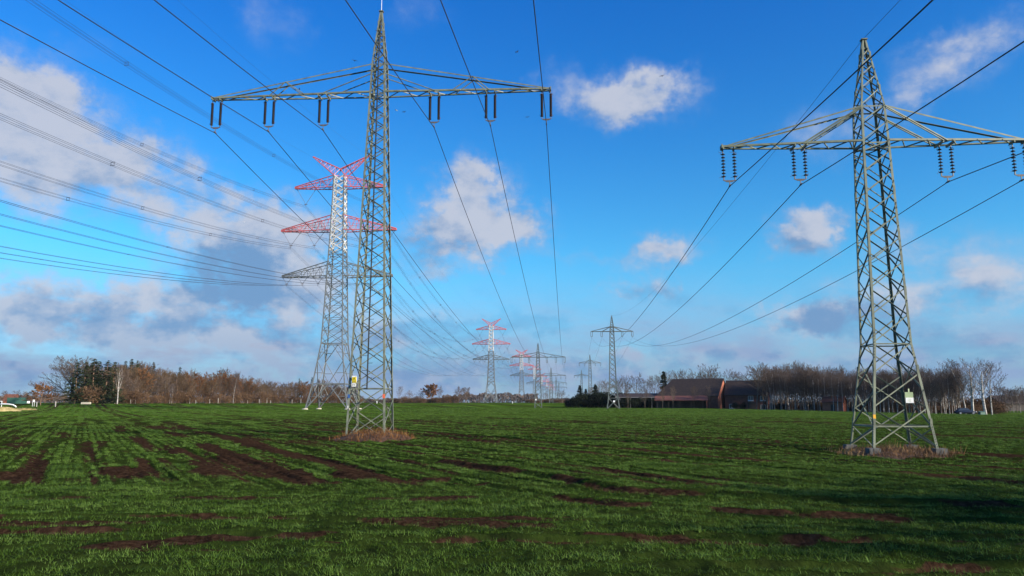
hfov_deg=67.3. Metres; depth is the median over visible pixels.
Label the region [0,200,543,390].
conductor bundle
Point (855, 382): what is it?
birch tree
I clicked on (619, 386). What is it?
bare tree
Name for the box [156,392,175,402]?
brown shrub
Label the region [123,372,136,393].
bare tree
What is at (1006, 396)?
birch tree
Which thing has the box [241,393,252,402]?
brown shrub
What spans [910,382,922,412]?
birch tree
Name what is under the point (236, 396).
brown shrub
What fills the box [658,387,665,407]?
bare tree
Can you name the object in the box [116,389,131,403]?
brown shrub
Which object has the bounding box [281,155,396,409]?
tall lattice pylon
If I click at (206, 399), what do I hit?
brown shrub
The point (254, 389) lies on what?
bare tree
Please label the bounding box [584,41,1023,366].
power line
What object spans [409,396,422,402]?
brown shrub
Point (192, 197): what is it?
conductor bundle
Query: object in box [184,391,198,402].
brown shrub
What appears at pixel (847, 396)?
birch tree
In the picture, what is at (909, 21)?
power line
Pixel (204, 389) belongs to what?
bare tree
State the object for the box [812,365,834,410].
bare tree
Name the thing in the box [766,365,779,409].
birch tree
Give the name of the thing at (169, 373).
bare tree
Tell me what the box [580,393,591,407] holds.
evergreen bush
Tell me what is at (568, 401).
evergreen bush
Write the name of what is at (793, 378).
bare tree
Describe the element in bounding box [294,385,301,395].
bare tree
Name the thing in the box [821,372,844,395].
bare tree
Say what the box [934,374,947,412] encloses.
birch tree
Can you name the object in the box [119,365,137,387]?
bare tree
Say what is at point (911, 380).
birch tree
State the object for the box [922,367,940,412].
birch tree
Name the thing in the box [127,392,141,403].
brown shrub
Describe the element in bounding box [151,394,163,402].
brown shrub
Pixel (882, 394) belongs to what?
birch tree
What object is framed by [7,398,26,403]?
storage container
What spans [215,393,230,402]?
brown shrub
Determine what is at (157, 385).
bare tree
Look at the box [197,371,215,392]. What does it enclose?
russet tree
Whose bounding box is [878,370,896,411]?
birch tree
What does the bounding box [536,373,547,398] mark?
tall lattice pylon
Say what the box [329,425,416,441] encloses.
grass mound
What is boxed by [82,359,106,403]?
spruce tree
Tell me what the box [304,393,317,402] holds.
brown shrub
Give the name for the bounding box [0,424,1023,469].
wheat
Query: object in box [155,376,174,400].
bare tree
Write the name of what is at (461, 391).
bare tree
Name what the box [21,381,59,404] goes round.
russet tree
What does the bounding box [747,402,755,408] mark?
door
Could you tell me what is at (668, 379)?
bare tree
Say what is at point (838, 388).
bare tree
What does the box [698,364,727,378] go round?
bare tree
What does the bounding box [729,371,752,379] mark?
bare tree
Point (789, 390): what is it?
bare tree
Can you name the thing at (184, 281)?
conductor bundle
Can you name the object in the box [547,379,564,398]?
lattice pylon
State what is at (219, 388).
bare tree
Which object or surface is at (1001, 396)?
bare tree
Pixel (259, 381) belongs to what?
bare tree
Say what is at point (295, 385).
bare tree
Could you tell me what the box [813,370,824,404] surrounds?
birch tree
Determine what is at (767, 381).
birch tree
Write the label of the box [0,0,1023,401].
sky
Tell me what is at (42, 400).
distant wood
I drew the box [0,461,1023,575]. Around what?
wheat
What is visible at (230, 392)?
bare tree
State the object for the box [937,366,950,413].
birch tree
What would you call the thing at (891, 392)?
bare tree
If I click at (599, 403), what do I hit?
evergreen bush
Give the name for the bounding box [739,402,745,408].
evergreen bush
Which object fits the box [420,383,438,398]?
russet tree
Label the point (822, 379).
birch tree
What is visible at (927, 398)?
birch tree
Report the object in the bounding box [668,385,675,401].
bare tree
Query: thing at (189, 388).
bare tree
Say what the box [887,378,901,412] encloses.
birch tree
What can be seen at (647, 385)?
bare tree
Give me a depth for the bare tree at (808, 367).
214.78 m
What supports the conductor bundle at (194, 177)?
hanging from the tall lattice pylon at (335, 178)
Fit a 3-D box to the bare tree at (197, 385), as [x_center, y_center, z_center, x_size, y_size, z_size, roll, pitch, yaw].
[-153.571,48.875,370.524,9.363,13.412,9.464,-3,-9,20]
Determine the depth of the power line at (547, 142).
39.45 m
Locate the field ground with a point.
(227, 459)
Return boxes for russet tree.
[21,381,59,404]
[128,365,156,389]
[183,371,202,392]
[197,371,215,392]
[210,371,226,395]
[217,371,238,392]
[231,374,243,394]
[244,377,259,394]
[298,381,310,396]
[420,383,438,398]
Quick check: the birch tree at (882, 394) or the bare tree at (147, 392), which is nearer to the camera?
the birch tree at (882, 394)
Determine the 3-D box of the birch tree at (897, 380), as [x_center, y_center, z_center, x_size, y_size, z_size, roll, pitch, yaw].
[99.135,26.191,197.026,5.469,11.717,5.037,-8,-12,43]
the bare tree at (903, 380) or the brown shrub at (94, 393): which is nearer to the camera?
the bare tree at (903, 380)
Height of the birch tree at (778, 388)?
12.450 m
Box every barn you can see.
[656,378,724,408]
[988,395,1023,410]
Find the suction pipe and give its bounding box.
[0,401,15,406]
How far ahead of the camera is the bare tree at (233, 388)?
388.62 m
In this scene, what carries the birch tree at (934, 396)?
on the field ground
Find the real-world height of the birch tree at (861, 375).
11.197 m
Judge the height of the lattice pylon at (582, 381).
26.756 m
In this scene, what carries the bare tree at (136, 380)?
on the field ground
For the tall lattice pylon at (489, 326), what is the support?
on the field ground
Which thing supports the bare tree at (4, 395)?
on the field ground
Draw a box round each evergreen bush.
[566,396,576,406]
[569,394,588,407]
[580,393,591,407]
[582,392,599,407]
[587,391,601,407]
[592,391,607,407]
[597,392,615,407]
[612,393,627,407]
[616,399,625,407]
[620,397,632,407]
[630,399,639,407]
[637,397,647,407]
[644,399,651,407]
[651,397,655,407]
[731,402,738,408]
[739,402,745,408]
[775,403,781,409]
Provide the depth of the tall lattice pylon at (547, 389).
2190.18 m
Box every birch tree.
[115,365,125,403]
[229,372,240,402]
[759,366,777,408]
[760,365,772,408]
[762,369,780,409]
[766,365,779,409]
[771,367,782,403]
[775,368,784,400]
[777,374,789,409]
[781,371,792,409]
[785,361,802,401]
[788,368,796,409]
[790,375,801,408]
[795,365,809,409]
[796,368,809,407]
[797,368,810,409]
[803,370,819,410]
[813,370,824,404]
[819,369,829,395]
[825,373,840,410]
[827,369,836,395]
[828,370,851,410]
[836,364,848,394]
[836,376,849,410]
[841,381,852,411]
[842,374,854,410]
[843,377,855,405]
[845,377,854,410]
[850,367,861,411]
[851,374,861,411]
[858,371,876,411]
[858,377,871,411]
[861,377,871,407]
[865,375,872,411]
[866,371,872,411]
[867,379,880,403]
[868,369,890,411]
[876,372,886,412]
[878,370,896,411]
[878,382,891,411]
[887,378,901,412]
[890,368,905,412]
[892,364,906,405]
[902,371,915,412]
[903,365,918,412]
[905,377,919,408]
[909,369,923,410]
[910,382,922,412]
[914,369,929,412]
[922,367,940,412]
[923,382,930,410]
[928,381,939,413]
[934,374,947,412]
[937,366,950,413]
[937,370,955,413]
[938,359,986,407]
[944,382,954,413]
[947,375,958,410]
[956,358,983,410]
[961,358,993,413]
[970,360,1007,414]
[994,387,1004,402]
[1002,387,1009,408]
[1005,390,1014,409]
[1011,390,1023,411]
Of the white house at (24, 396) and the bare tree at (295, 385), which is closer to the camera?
the white house at (24, 396)
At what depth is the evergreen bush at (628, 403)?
242.70 m
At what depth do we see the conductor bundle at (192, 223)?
130.69 m
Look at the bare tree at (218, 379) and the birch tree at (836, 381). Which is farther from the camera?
the bare tree at (218, 379)
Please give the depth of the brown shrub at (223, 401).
378.43 m
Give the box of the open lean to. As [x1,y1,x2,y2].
[655,396,707,408]
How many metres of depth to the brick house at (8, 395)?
414.82 m
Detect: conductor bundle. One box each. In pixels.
[0,79,532,373]
[0,79,537,380]
[0,113,544,385]
[0,162,530,384]
[0,177,522,384]
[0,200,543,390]
[0,225,490,375]
[0,252,526,390]
[0,258,530,392]
[1,214,534,390]
[2,246,532,390]
[26,0,545,383]
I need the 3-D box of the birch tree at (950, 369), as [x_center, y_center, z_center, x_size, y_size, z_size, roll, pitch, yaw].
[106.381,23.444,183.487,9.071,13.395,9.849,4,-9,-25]
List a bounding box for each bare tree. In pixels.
[0,391,9,402]
[52,386,62,404]
[108,374,125,403]
[115,369,133,390]
[115,372,134,403]
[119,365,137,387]
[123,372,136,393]
[125,370,141,390]
[126,376,140,391]
[129,361,151,373]
[131,375,149,392]
[134,363,160,386]
[138,376,155,395]
[145,373,163,396]
[150,374,163,402]
[152,379,168,402]
[154,369,170,391]
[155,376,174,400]
[157,374,168,392]
[160,371,176,402]
[167,375,188,397]
[176,372,192,391]
[176,376,196,392]
[184,380,196,394]
[189,376,203,392]
[193,379,205,397]
[199,380,214,397]
[206,380,220,396]
[210,375,226,395]
[215,383,224,396]
[217,368,234,393]
[222,380,231,395]
[223,382,241,394]
[242,383,253,394]
[248,384,258,395]
[251,378,264,391]
[256,383,267,393]
[288,382,299,402]
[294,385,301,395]
[435,385,443,396]
[455,386,465,396]
[461,387,469,402]
[600,379,611,394]
[611,377,625,391]
[613,376,634,392]
[624,385,631,401]
[625,373,644,392]
[639,385,649,401]
[640,376,655,392]
[646,374,662,392]
[656,371,674,385]
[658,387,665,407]
[666,368,685,381]
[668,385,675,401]
[688,368,702,378]
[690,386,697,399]
[695,365,712,377]
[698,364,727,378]
[704,387,714,406]
[720,369,739,382]
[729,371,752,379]
[736,361,773,408]
[746,364,774,408]
[768,364,792,409]
[778,374,796,409]
[782,369,805,409]
[785,374,810,409]
[795,362,830,410]
[795,367,823,410]
[799,374,819,409]
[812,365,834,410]
[816,376,839,400]
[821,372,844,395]
[831,374,849,397]
[885,377,900,406]
[894,375,911,404]
[920,375,944,412]
[927,377,955,413]
[947,372,977,407]
[993,391,1010,405]
[1003,387,1017,412]
[1005,389,1023,412]
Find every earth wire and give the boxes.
[65,0,456,314]
[179,1,540,371]
[602,0,899,338]
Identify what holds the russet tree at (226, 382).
on the field ground
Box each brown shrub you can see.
[64,389,99,403]
[67,385,106,402]
[82,388,104,401]
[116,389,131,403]
[121,390,147,403]
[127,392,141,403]
[139,392,150,402]
[149,396,158,402]
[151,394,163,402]
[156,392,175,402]
[168,395,181,402]
[171,391,190,402]
[181,394,192,402]
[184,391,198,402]
[197,392,215,402]
[197,396,203,402]
[202,397,213,402]
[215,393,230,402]
[222,396,231,402]
[227,392,245,402]
[234,394,249,402]
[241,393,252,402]
[245,392,254,402]
[252,392,271,402]
[268,394,278,402]
[274,394,289,402]
[289,395,298,402]
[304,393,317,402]
[324,396,337,402]
[326,394,343,402]
[395,396,409,402]
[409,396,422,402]
[418,398,428,402]
[432,397,441,402]
[442,398,452,402]
[449,396,461,402]
[804,403,819,410]
[848,404,868,411]
[870,404,891,412]
[898,405,912,412]
[933,405,946,412]
[937,397,961,411]
[943,406,953,413]
[956,397,979,404]
[966,404,987,413]
[968,397,995,409]
[977,398,999,412]
[986,405,1001,413]
[987,406,1008,413]
[989,401,1011,412]
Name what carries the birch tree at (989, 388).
on the field ground
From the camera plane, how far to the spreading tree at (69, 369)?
298.14 m
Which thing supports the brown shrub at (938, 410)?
on the field ground
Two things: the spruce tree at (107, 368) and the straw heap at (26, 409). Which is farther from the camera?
the spruce tree at (107, 368)
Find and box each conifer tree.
[575,385,582,406]
[659,371,666,391]
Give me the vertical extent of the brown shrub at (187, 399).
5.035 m
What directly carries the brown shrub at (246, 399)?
on the field ground
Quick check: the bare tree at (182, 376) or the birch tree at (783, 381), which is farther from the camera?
the bare tree at (182, 376)
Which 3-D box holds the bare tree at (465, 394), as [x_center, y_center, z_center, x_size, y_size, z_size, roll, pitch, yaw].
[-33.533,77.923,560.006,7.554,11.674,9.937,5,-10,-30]
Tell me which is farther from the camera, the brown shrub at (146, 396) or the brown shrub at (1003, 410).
the brown shrub at (146, 396)
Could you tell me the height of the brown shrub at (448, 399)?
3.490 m
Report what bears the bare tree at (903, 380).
on the field ground
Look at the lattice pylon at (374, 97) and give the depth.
39.93 m
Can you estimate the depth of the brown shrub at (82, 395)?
285.62 m
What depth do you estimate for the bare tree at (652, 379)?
295.46 m
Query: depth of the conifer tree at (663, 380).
260.02 m
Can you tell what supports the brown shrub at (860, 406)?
on the field ground
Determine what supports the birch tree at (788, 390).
on the field ground
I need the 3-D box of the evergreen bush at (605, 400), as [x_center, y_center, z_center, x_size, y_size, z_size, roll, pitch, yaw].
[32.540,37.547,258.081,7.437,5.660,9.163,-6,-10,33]
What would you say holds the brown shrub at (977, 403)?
on the field ground
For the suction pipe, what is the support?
on the field ground
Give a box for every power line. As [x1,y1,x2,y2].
[0,19,524,382]
[58,0,542,384]
[154,0,553,389]
[345,0,556,382]
[440,0,560,381]
[533,0,565,384]
[574,0,932,378]
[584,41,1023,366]
[594,180,1022,379]
[596,152,1023,369]
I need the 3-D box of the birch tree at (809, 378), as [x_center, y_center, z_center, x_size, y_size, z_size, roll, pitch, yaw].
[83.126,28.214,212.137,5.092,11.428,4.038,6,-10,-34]
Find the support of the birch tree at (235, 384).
on the field ground
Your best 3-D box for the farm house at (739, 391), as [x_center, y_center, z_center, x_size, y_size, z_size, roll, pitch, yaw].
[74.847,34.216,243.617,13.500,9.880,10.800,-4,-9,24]
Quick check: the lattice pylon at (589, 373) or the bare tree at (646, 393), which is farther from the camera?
the lattice pylon at (589, 373)
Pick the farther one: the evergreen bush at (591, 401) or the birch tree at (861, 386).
the evergreen bush at (591, 401)
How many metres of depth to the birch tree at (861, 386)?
198.73 m
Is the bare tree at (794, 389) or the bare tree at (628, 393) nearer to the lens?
the bare tree at (794, 389)
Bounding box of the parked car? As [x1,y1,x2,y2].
[954,408,976,413]
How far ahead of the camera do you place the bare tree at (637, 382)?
293.12 m
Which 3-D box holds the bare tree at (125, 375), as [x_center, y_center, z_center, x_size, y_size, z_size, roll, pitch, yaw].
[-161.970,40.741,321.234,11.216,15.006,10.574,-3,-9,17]
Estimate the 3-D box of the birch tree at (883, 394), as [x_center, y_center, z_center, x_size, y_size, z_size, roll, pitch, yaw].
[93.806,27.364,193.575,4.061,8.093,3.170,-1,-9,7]
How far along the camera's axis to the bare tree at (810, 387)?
215.79 m
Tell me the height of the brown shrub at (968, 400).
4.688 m
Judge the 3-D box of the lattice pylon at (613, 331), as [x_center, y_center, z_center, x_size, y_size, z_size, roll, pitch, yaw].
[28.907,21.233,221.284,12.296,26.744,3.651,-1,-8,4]
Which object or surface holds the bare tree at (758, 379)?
on the field ground
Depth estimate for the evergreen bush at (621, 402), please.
242.30 m
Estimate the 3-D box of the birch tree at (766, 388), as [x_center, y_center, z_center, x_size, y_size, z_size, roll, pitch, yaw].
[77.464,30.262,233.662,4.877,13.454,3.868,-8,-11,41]
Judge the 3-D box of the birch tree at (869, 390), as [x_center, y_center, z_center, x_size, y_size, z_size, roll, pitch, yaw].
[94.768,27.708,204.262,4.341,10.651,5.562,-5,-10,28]
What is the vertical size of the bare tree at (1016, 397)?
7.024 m
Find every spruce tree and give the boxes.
[58,362,89,403]
[70,362,98,403]
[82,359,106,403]
[89,361,111,403]
[95,360,121,403]
[104,362,127,403]
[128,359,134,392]
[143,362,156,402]
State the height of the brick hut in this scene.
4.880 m
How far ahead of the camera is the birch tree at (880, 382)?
195.40 m
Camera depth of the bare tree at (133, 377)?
331.59 m
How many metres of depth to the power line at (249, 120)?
35.68 m
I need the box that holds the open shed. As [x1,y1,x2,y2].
[615,393,657,407]
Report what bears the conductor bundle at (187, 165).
hanging from the tall lattice pylon at (335, 178)
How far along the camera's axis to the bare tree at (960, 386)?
182.90 m
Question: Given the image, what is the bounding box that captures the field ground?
[0,402,1023,575]
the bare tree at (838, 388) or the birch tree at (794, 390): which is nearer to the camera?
the bare tree at (838, 388)
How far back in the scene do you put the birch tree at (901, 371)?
209.16 m
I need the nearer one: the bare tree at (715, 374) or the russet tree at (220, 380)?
the bare tree at (715, 374)
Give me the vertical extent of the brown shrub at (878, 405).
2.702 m
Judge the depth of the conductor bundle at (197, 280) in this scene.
138.23 m
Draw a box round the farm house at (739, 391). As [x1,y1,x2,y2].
[724,380,771,409]
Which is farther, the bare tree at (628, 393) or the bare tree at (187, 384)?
the bare tree at (187, 384)
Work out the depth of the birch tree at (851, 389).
204.79 m
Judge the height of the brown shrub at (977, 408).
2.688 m
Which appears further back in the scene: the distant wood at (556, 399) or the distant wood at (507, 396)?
the distant wood at (556, 399)
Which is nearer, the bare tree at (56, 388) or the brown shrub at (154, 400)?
the bare tree at (56, 388)
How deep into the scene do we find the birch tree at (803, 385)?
222.07 m
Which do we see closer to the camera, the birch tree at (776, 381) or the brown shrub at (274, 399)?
the birch tree at (776, 381)
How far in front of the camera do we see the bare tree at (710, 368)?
304.88 m
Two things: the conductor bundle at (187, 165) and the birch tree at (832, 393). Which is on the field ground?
the birch tree at (832, 393)
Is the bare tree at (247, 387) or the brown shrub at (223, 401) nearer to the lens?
the brown shrub at (223, 401)
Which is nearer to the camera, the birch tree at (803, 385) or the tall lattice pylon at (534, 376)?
the birch tree at (803, 385)
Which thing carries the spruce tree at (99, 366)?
on the field ground
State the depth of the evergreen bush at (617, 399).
253.07 m
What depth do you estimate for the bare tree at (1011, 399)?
214.98 m
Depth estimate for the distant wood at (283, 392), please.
515.28 m
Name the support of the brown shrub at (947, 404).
on the field ground
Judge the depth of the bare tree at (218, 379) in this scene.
384.00 m
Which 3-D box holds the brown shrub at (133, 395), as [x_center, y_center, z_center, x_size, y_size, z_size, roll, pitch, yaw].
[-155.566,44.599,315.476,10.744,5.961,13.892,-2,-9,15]
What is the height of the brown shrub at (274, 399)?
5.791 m
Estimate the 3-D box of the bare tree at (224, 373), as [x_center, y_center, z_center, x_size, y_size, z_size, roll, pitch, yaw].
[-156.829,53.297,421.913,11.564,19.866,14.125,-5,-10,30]
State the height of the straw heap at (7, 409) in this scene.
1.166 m
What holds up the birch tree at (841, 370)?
on the field ground
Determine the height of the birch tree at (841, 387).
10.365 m
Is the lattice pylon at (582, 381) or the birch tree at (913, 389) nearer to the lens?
the birch tree at (913, 389)
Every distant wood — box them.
[0,393,69,402]
[126,383,347,402]
[351,398,441,402]
[442,392,537,402]
[539,398,569,402]
[773,386,1023,402]
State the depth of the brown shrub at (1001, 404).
204.72 m
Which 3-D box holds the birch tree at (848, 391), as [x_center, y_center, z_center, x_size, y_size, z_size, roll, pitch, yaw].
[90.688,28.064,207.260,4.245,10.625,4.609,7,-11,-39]
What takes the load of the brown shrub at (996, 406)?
on the field ground
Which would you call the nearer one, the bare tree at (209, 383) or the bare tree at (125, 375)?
the bare tree at (125, 375)
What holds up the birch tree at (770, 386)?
on the field ground
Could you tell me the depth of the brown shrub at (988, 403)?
205.34 m
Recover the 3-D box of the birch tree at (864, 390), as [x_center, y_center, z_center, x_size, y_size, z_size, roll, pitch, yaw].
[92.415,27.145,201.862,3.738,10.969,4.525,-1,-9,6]
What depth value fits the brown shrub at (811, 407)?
223.94 m
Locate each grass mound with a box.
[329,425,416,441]
[825,437,966,459]
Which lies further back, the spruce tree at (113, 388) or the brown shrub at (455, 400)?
the brown shrub at (455, 400)
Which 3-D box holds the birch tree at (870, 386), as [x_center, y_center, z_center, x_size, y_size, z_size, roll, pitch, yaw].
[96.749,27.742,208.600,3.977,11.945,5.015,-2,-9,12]
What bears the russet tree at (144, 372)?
on the field ground
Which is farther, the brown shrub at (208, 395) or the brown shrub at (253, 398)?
the brown shrub at (253, 398)
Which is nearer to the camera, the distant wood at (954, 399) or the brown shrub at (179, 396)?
the distant wood at (954, 399)
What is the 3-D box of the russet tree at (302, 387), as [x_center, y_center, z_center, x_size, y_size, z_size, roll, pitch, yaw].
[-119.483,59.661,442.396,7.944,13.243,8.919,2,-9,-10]
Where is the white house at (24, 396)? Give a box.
[19,395,30,402]
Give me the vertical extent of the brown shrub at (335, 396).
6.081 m
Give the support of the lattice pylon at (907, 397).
on the field ground
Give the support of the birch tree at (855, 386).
on the field ground
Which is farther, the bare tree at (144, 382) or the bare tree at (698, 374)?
the bare tree at (144, 382)
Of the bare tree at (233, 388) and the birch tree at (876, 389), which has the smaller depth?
the birch tree at (876, 389)
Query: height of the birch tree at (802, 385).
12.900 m
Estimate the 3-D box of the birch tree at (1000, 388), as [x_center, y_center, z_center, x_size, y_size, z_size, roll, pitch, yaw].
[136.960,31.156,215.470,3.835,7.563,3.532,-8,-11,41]
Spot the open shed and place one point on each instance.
(650, 395)
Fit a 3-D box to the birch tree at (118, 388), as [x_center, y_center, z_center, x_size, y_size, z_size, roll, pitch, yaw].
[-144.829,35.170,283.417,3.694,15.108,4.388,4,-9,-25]
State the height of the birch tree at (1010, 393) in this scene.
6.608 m
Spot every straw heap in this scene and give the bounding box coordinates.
[0,407,20,410]
[17,408,37,409]
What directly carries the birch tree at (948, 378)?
on the field ground
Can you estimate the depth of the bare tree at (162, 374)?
362.10 m
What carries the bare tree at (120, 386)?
on the field ground
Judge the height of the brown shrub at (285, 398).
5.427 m
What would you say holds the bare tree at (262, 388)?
on the field ground
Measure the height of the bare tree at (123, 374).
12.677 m
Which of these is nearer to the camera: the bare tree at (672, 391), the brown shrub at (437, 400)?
the bare tree at (672, 391)
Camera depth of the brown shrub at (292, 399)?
425.02 m
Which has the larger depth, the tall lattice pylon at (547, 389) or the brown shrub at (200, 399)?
the tall lattice pylon at (547, 389)
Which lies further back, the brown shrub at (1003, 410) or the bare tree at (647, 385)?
the bare tree at (647, 385)
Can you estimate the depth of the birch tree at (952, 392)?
184.11 m
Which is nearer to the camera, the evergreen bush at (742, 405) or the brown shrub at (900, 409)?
the brown shrub at (900, 409)
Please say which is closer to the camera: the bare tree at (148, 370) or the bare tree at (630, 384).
the bare tree at (630, 384)
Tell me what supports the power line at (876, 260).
hanging from the lattice pylon at (907, 397)
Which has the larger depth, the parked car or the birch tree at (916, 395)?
the birch tree at (916, 395)
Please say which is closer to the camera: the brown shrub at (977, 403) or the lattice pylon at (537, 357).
the brown shrub at (977, 403)
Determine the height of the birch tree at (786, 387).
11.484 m
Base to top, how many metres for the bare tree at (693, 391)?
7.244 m
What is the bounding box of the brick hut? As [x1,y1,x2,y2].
[821,396,847,411]
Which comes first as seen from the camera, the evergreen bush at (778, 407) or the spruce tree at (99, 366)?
the evergreen bush at (778, 407)
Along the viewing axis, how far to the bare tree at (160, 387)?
345.39 m
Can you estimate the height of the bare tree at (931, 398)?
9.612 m
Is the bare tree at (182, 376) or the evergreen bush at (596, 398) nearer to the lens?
the evergreen bush at (596, 398)
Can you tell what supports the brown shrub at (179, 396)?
on the field ground
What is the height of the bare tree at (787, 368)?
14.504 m
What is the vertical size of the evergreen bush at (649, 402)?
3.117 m
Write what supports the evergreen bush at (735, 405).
on the field ground
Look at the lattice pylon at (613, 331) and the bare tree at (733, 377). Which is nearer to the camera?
the lattice pylon at (613, 331)
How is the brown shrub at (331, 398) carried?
on the field ground
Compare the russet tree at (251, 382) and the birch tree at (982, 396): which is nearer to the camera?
the birch tree at (982, 396)
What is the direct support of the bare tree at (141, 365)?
on the field ground
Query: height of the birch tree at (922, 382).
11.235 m
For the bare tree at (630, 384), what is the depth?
295.89 m
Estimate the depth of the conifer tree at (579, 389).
269.58 m
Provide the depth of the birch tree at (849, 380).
202.72 m
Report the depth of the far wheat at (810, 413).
98.38 m
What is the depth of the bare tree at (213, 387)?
374.22 m
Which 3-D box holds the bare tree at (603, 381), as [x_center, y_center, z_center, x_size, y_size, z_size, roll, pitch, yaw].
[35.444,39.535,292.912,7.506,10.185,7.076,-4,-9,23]
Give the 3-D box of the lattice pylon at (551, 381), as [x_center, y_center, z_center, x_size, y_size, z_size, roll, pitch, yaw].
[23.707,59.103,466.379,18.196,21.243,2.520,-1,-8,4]
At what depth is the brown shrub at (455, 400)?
494.58 m
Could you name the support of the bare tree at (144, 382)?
on the field ground
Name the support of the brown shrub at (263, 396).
on the field ground
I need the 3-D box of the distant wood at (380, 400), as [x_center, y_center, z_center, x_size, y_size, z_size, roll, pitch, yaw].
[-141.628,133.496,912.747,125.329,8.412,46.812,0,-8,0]
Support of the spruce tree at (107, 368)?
on the field ground
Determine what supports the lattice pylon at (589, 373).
on the field ground
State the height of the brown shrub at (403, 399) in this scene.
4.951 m
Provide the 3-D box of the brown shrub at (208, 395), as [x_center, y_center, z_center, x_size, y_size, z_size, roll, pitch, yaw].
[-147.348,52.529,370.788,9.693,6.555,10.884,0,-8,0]
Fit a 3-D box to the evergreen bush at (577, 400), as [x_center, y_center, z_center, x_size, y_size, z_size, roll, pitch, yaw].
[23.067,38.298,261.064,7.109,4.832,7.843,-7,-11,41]
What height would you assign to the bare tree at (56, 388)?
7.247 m
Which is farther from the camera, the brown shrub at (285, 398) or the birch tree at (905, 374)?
the brown shrub at (285, 398)
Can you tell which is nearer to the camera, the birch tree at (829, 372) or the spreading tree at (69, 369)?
the birch tree at (829, 372)
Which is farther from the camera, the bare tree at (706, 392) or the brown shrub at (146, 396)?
the brown shrub at (146, 396)
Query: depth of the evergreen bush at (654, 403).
243.08 m
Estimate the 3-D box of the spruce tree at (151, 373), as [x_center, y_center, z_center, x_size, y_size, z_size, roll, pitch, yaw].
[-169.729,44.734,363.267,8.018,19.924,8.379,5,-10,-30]
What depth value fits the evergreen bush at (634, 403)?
242.82 m
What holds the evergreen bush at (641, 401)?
on the field ground
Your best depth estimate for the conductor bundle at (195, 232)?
145.44 m
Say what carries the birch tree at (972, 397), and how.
on the field ground
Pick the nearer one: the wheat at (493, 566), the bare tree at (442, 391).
the wheat at (493, 566)
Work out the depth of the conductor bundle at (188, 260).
97.20 m
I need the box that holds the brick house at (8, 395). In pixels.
[2,394,18,402]
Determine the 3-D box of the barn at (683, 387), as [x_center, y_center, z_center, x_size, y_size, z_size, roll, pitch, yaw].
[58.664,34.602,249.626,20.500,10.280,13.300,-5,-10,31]
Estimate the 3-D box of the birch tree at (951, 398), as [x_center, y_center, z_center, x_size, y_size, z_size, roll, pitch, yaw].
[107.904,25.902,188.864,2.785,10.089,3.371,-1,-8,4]
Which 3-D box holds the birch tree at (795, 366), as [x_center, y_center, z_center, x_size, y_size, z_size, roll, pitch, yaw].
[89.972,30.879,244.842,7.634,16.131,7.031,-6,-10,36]
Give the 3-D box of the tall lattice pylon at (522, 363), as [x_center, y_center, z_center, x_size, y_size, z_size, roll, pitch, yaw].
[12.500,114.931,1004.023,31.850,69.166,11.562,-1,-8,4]
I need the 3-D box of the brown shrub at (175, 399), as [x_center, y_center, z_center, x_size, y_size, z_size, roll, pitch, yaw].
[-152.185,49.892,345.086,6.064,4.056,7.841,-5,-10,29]
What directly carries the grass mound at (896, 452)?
on the field ground
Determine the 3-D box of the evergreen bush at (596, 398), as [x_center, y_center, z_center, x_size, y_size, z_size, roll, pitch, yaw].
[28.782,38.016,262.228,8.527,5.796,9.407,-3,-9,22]
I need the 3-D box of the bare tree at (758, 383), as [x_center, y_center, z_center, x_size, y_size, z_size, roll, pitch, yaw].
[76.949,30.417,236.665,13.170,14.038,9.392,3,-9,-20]
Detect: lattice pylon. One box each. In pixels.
[209,0,552,434]
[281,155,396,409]
[472,318,510,402]
[510,350,533,401]
[511,343,565,407]
[526,364,542,393]
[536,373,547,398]
[537,369,565,402]
[541,378,550,398]
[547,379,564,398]
[574,370,584,392]
[579,355,600,392]
[591,317,632,408]
[719,38,1023,454]
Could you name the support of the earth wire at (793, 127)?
attached to the lattice pylon at (613, 331)
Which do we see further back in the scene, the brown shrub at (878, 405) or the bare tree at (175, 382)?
the bare tree at (175, 382)
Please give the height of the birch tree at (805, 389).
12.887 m
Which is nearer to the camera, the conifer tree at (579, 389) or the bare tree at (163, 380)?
the conifer tree at (579, 389)
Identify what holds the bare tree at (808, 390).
on the field ground
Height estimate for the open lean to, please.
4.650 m
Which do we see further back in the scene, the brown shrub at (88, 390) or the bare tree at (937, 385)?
the brown shrub at (88, 390)
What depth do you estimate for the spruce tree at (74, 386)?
284.02 m
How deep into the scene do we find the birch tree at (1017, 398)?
208.83 m
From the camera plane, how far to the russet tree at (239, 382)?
397.14 m
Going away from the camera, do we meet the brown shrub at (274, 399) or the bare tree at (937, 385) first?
the bare tree at (937, 385)
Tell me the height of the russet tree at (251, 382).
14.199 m
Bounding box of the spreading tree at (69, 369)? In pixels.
[28,354,101,403]
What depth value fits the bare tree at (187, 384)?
362.76 m
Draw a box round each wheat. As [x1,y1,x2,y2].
[0,405,1023,427]
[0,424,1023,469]
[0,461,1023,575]
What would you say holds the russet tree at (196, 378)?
on the field ground

